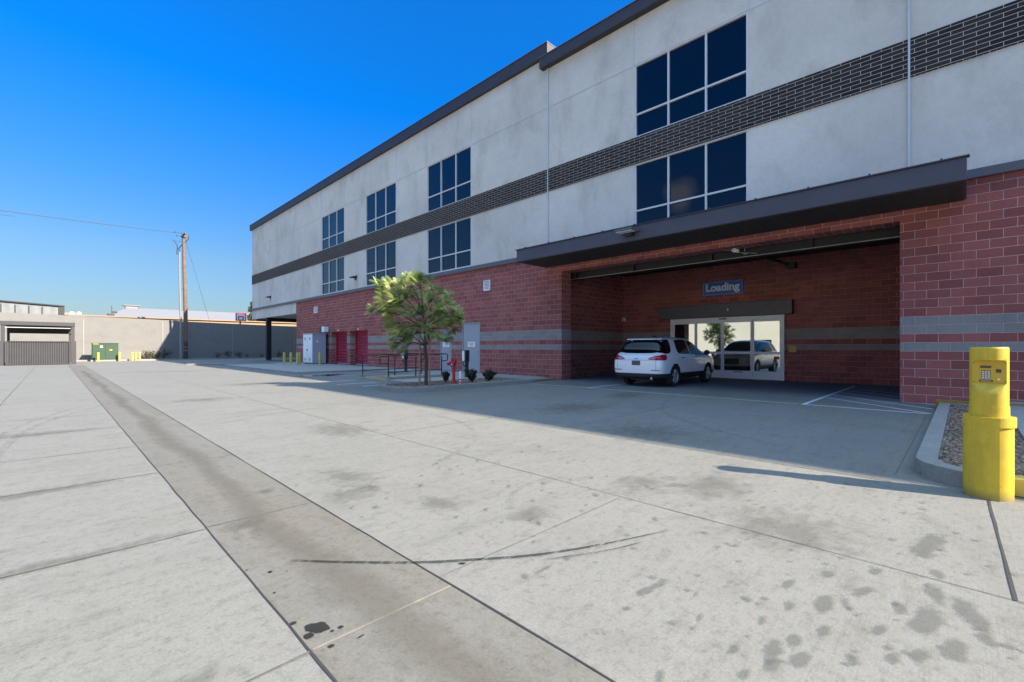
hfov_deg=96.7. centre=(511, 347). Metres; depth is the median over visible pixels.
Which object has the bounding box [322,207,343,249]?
window
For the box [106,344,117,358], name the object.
door
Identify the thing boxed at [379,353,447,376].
handrail
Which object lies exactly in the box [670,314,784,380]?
sliding door
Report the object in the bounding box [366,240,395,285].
window
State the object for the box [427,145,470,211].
window
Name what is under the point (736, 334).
door leaf
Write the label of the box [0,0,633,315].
sky
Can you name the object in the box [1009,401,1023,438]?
planter walk
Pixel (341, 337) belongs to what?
door
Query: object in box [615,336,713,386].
parked car
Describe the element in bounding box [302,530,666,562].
tyre mark
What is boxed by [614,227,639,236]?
canopy light
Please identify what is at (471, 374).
dark shrub
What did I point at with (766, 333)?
door leaf
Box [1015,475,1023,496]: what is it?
painted curb
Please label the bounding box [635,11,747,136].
window
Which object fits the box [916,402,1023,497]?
planter curb
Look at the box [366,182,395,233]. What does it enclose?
window
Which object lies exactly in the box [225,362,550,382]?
sidewalk
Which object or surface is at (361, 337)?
roll up door
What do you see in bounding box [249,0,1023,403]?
storage building
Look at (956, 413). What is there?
gravel
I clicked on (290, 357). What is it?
bollard
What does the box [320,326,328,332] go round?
meter box
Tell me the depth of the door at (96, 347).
42.57 m
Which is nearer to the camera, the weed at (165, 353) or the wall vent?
the wall vent
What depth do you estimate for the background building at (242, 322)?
56.12 m
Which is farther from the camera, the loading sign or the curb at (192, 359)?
the curb at (192, 359)
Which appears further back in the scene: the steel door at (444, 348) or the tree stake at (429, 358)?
the steel door at (444, 348)
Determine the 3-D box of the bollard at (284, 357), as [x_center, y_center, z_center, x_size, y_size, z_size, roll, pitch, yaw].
[-16.151,0.785,32.269,0.170,0.850,0.170,0,0,45]
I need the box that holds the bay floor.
[546,374,899,405]
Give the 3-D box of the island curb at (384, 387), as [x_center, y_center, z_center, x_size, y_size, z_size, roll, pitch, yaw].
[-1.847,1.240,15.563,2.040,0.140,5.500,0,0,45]
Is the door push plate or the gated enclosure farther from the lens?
the gated enclosure
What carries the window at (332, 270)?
in the storage building at (861, 162)
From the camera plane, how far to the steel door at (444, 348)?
23.63 m
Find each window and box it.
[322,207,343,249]
[322,256,343,294]
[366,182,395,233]
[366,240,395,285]
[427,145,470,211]
[427,216,470,273]
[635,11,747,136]
[635,129,747,223]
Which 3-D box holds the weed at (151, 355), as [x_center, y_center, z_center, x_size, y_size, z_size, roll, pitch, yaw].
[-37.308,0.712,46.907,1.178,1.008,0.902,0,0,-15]
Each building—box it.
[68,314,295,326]
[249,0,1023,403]
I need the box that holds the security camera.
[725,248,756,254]
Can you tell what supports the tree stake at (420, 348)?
on the island mulch
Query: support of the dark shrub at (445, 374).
on the island mulch
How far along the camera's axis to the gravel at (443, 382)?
15.21 m
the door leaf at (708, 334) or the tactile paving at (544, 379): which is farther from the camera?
the door leaf at (708, 334)
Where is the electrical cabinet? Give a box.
[302,333,326,363]
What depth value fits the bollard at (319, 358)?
31.06 m
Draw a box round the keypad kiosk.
[962,347,1016,501]
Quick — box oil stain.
[246,562,464,646]
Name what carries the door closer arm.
hanging from the storage building at (861, 162)
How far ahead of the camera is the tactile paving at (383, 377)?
18.20 m
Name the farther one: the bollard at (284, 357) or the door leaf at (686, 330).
the bollard at (284, 357)
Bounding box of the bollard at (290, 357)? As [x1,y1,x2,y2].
[289,352,291,363]
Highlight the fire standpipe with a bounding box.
[446,357,456,382]
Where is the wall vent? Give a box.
[483,280,489,290]
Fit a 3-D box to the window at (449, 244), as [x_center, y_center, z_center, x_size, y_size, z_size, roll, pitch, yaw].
[-3.254,-5.160,23.425,3.710,2.440,0.095,0,0,45]
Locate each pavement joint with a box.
[0,369,926,681]
[1,365,1023,681]
[313,585,450,649]
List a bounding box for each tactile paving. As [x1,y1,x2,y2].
[371,376,387,378]
[534,378,556,380]
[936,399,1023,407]
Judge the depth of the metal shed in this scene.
51.49 m
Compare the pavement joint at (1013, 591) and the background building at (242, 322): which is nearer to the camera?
the pavement joint at (1013, 591)
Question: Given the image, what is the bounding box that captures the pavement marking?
[328,372,932,413]
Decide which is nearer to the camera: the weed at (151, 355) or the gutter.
the gutter
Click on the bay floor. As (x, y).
(787, 389)
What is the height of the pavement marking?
0.001 m
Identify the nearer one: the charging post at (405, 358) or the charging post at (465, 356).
the charging post at (465, 356)
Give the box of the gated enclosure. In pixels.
[0,321,75,365]
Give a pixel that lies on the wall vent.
(486, 285)
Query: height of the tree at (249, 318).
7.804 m
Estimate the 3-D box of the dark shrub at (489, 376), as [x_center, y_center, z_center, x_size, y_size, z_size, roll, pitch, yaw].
[-0.796,0.953,15.926,0.445,0.483,0.519,0,0,45]
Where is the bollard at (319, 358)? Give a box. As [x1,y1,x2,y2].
[318,353,320,364]
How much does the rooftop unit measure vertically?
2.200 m
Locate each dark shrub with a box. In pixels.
[441,371,449,381]
[464,369,476,381]
[482,368,497,380]
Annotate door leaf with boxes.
[673,322,695,345]
[696,321,721,376]
[722,320,751,378]
[752,319,780,379]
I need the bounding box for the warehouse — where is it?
[106,305,250,320]
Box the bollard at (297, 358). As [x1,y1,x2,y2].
[296,353,298,364]
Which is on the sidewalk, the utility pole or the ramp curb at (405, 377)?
the ramp curb at (405, 377)
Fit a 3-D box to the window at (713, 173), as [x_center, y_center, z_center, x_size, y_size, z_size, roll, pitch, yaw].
[5.622,-5.160,14.624,3.690,2.440,0.095,0,0,45]
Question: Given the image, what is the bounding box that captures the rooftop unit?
[107,306,116,315]
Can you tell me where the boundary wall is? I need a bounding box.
[0,312,295,359]
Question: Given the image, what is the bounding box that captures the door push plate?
[789,346,796,351]
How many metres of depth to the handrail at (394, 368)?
19.54 m
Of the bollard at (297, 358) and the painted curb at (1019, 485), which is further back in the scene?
the bollard at (297, 358)
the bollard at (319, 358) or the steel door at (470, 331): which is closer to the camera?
the steel door at (470, 331)
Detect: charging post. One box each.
[402,350,407,370]
[462,350,468,376]
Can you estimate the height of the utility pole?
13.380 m
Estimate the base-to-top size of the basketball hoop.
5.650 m
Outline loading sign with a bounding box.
[703,279,742,295]
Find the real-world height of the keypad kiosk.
1.312 m
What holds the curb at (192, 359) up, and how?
on the ground
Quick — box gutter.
[69,365,610,681]
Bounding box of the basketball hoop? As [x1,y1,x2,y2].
[235,312,245,323]
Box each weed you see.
[142,350,154,358]
[158,347,173,358]
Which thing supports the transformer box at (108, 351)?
on the ground
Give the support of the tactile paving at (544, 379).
on the sidewalk
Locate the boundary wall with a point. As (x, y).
(134, 335)
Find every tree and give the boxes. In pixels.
[247,302,255,320]
[365,270,467,384]
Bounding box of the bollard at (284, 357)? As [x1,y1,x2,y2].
[283,352,285,363]
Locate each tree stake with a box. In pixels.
[419,342,423,384]
[428,326,429,384]
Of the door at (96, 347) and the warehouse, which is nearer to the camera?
the door at (96, 347)
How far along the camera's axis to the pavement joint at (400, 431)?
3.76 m
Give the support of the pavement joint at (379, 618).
on the gutter
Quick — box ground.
[0,358,1023,681]
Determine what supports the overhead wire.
attached to the utility pole
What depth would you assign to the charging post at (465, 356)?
18.37 m
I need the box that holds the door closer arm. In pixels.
[762,256,797,268]
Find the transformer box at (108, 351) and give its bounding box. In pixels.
[90,343,118,361]
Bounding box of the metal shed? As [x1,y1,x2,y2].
[0,300,64,314]
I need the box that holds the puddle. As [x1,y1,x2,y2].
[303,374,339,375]
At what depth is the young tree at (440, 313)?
13.98 m
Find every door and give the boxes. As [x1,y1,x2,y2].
[93,344,104,358]
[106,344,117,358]
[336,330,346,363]
[355,328,367,365]
[440,330,450,370]
[462,322,479,372]
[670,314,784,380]
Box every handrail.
[355,353,424,374]
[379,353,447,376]
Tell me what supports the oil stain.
on the ground
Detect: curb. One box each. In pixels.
[76,357,295,360]
[186,363,274,364]
[359,374,442,379]
[380,377,533,391]
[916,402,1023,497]
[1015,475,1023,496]
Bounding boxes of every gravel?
[388,377,519,386]
[941,405,1023,475]
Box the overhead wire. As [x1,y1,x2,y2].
[0,210,174,232]
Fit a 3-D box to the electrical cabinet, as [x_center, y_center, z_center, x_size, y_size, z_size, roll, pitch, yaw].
[-14.573,0.085,33.555,1.850,2.250,1.070,0,0,45]
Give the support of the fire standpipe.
on the island mulch
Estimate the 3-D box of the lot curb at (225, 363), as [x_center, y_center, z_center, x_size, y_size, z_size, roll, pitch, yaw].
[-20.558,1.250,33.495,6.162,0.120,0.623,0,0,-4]
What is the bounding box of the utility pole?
[173,231,188,358]
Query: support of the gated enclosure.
on the ground

